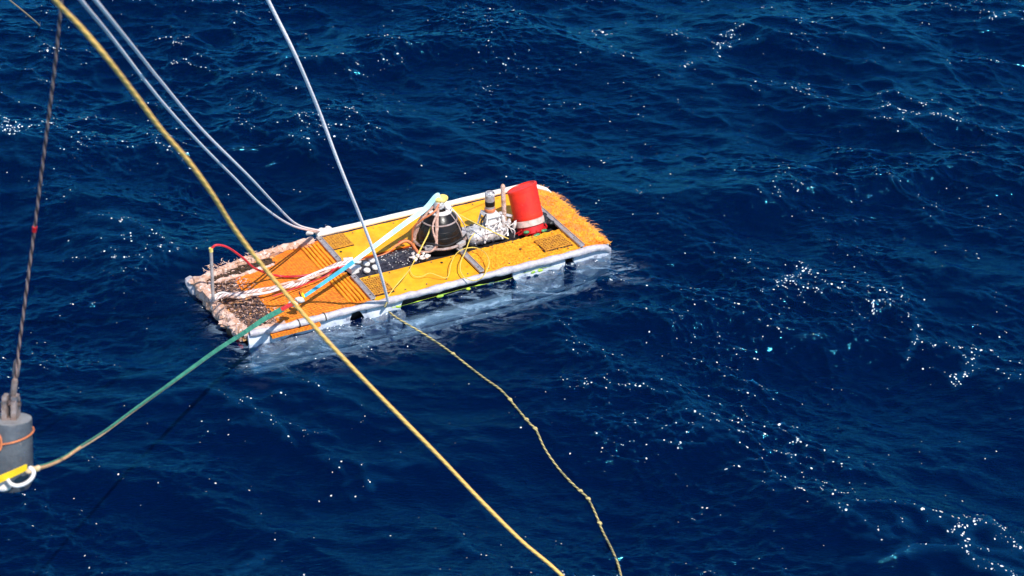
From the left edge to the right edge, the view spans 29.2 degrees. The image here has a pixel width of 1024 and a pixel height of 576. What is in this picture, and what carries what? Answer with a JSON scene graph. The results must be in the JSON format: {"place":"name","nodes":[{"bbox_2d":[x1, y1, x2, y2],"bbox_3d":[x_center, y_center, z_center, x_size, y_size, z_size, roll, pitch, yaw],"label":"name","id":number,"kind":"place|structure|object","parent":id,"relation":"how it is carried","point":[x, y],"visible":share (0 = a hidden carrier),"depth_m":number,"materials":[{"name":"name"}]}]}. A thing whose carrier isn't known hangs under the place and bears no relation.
{"place":"outdoors","nodes":[
{"label":"outdoors","id":0,"kind":"place"},
{"bbox_2d":[8,0,62,405],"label":"wire rope","id":1,"kind":"object","parent":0,"point":[15,373],"visible":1,"depth_m":10.82,"materials":[{"name":"metal"}]},
{"bbox_2d":[0,393,32,492],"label":"hanging weight","id":2,"kind":"object","parent":1,"relation":"hanging from","point":[15,424],"visible":0.91,"depth_m":11.50,"materials":[{"name":"paint"}]},
{"bbox_2d":[0,464,26,482],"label":"yellow strap","id":3,"kind":"object","parent":2,"relation":"attached to","point":[12,473],"visible":1,"depth_m":11.32,"materials":[{"name":"yellow fabric"}]},
{"bbox_2d":[0,481,10,491],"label":"white knot","id":4,"kind":"object","parent":3,"relation":"attached to","point":[5,486],"visible":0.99,"depth_m":11.34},
{"bbox_2d":[6,466,35,487],"bbox_3d":[-2.826,1.092,11.316,0.174,0.100,0.064,-15,33,-25],"label":"white shackle","id":5,"kind":"object","parent":3,"relation":"attached to","point":[26,482],"visible":1,"depth_m":11.32,"materials":[{"name":"metal"}]},
{"bbox_2d":[0,426,34,450],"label":"orange cord","id":6,"kind":"object","parent":2,"relation":"attached to","point":[30,434],"visible":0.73,"depth_m":11.46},
{"bbox_2d":[25,193,439,473],"bbox_3d":[-2.270,0.133,16.297,1.076,3.272,9.372,6,31,11],"label":"lifting sling","id":7,"kind":"object","parent":2,"relation":"attached to","point":[403,224],"visible":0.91,"depth_m":18.12,"materials":[{"name":"green fabric"}]},
{"bbox_2d":[52,0,563,575],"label":"yellow cable","id":8,"kind":"object","parent":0,"point":[260,262],"visible":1,"depth_m":10.71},
{"bbox_2d":[0,0,1023,575],"bbox_3d":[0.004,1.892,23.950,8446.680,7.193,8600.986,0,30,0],"label":"sea water","id":9,"kind":"structure","parent":0,"point":[570,80],"depth_m":34.34,"materials":[{"name":"blue liquid"}]},
{"bbox_2d":[9,0,39,25],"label":"thin line","id":10,"kind":"object","parent":9,"relation":"on","point":[24,12],"visible":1,"depth_m":23.06,"materials":[{"name":"grey metal"}]},
{"bbox_2d":[185,184,610,374],"bbox_3d":[-1.148,-0.390,20.774,4.436,1.155,1.689,-14,33,-23],"label":"towed sled","id":11,"kind":"object","parent":9,"relation":"on","point":[352,292],"visible":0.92,"depth_m":20.52,"materials":[{"name":"metal"}]},
{"bbox_2d":[79,0,317,232],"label":"white rope","id":12,"kind":"object","parent":11,"relation":"attached to","point":[112,38],"visible":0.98,"depth_m":13.59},
{"bbox_2d":[93,0,320,231],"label":"white rope","id":13,"kind":"object","parent":11,"relation":"attached to","point":[119,30],"visible":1,"depth_m":14.16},
{"bbox_2d":[208,263,346,298],"bbox_3d":[-2.332,-0.031,20.191,1.569,0.133,0.265,-12,32,-19],"label":"white hose","id":14,"kind":"object","parent":11,"relation":"on","point":[282,284],"visible":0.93,"depth_m":20.16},
{"bbox_2d":[211,244,344,277],"bbox_3d":[-2.393,-0.343,20.105,1.454,0.629,0.172,-14,33,-22],"label":"red hose","id":15,"kind":"object","parent":11,"relation":"on","point":[252,266],"visible":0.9,"depth_m":20.06,"materials":[{"name":"red rubber"}]},
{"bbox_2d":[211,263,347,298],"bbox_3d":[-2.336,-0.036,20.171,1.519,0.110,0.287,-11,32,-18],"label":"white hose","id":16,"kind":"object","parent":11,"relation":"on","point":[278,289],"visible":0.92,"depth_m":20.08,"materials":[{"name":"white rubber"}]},
{"bbox_2d":[272,266,338,296],"bbox_3d":[-2.096,-0.057,20.149,0.842,0.044,0.071,-24,38,-35],"label":"thin hose","id":17,"kind":"object","parent":11,"relation":"on","point":[307,283],"visible":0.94,"depth_m":20.12,"materials":[{"name":"rubber"}]},
{"bbox_2d":[306,226,330,235],"bbox_3d":[-2.076,-0.614,21.113,0.293,0.068,0.069,-12,32,-20],"label":"rope knot","id":18,"kind":"object","parent":11,"relation":"attached to","point":[312,233],"visible":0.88,"depth_m":21.10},
{"bbox_2d":[266,0,388,302],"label":"white rope","id":19,"kind":"object","parent":11,"relation":"attached to","point":[327,135],"visible":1,"depth_m":17.45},
{"bbox_2d":[359,240,420,260],"bbox_3d":[-1.304,-0.403,20.706,0.675,0.100,0.224,-5,30,-9],"label":"brown hose","id":20,"kind":"object","parent":11,"relation":"on","point":[410,243],"visible":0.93,"depth_m":20.73,"materials":[{"name":"orange rubber"}]},
{"bbox_2d":[388,262,413,296],"bbox_3d":[-1.115,-0.114,20.237,0.089,0.131,0.758,10,31,16],"label":"yellow rope","id":21,"kind":"object","parent":11,"relation":"on","point":[401,279],"visible":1,"depth_m":20.08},
{"bbox_2d":[409,252,430,261],"bbox_3d":[-0.973,-0.331,20.651,0.232,0.080,0.140,0,30,0],"label":"crumpled wrap","id":22,"kind":"object","parent":11,"relation":"on","point":[422,256],"visible":1,"depth_m":20.63,"materials":[{"name":"white plastic"}]},
{"bbox_2d":[410,248,464,277],"bbox_3d":[-0.779,-0.259,20.499,0.573,0.079,0.524,0,30,0],"label":"yellow rope","id":23,"kind":"object","parent":11,"relation":"on","point":[435,274],"visible":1,"depth_m":20.33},
{"bbox_2d":[411,194,466,255],"bbox_3d":[-0.785,-0.708,20.912,0.633,0.613,0.601,-14,33,-23],"label":"caged bell","id":24,"kind":"object","parent":11,"relation":"on","point":[439,216],"visible":0.99,"depth_m":20.79,"materials":[{"name":"black plastic"}]},
{"bbox_2d":[413,227,430,261],"bbox_3d":[-0.912,-0.569,20.708,0.030,0.414,0.551,14,33,23],"label":"yellow rope","id":25,"kind":"object","parent":24,"relation":"attached to","point":[423,242],"visible":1,"depth_m":20.73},
{"bbox_2d":[452,210,508,238],"bbox_3d":[-0.349,-0.661,20.863,0.625,0.310,0.081,4,30,7],"label":"yellow rope","id":26,"kind":"object","parent":24,"relation":"attached to","point":[481,225],"visible":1,"depth_m":20.83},
{"bbox_2d":[460,233,489,280],"bbox_3d":[-0.389,-0.330,20.551,0.312,0.171,0.739,0,30,0],"label":"yellow rope","id":27,"kind":"object","parent":11,"relation":"on","point":[463,256],"visible":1,"depth_m":20.48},
{"bbox_2d":[462,184,516,246],"bbox_3d":[-0.254,-0.744,21.009,0.731,0.666,0.302,-14,33,-23],"label":"camera pump assembly","id":28,"kind":"object","parent":11,"relation":"on","point":[493,220],"visible":0.98,"depth_m":21.00,"materials":[{"name":"silver metal"}]},
{"bbox_2d":[507,181,553,236],"bbox_3d":[0.205,-0.863,21.269,0.482,0.592,0.521,-14,33,-23],"label":"red float","id":29,"kind":"object","parent":11,"relation":"on","point":[529,216],"visible":1,"depth_m":21.14,"materials":[{"name":"paint"}]},
{"bbox_2d":[384,302,621,575],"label":"floating line","id":30,"kind":"object","parent":9,"relation":"on","point":[599,523],"visible":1,"depth_m":18.32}
]}

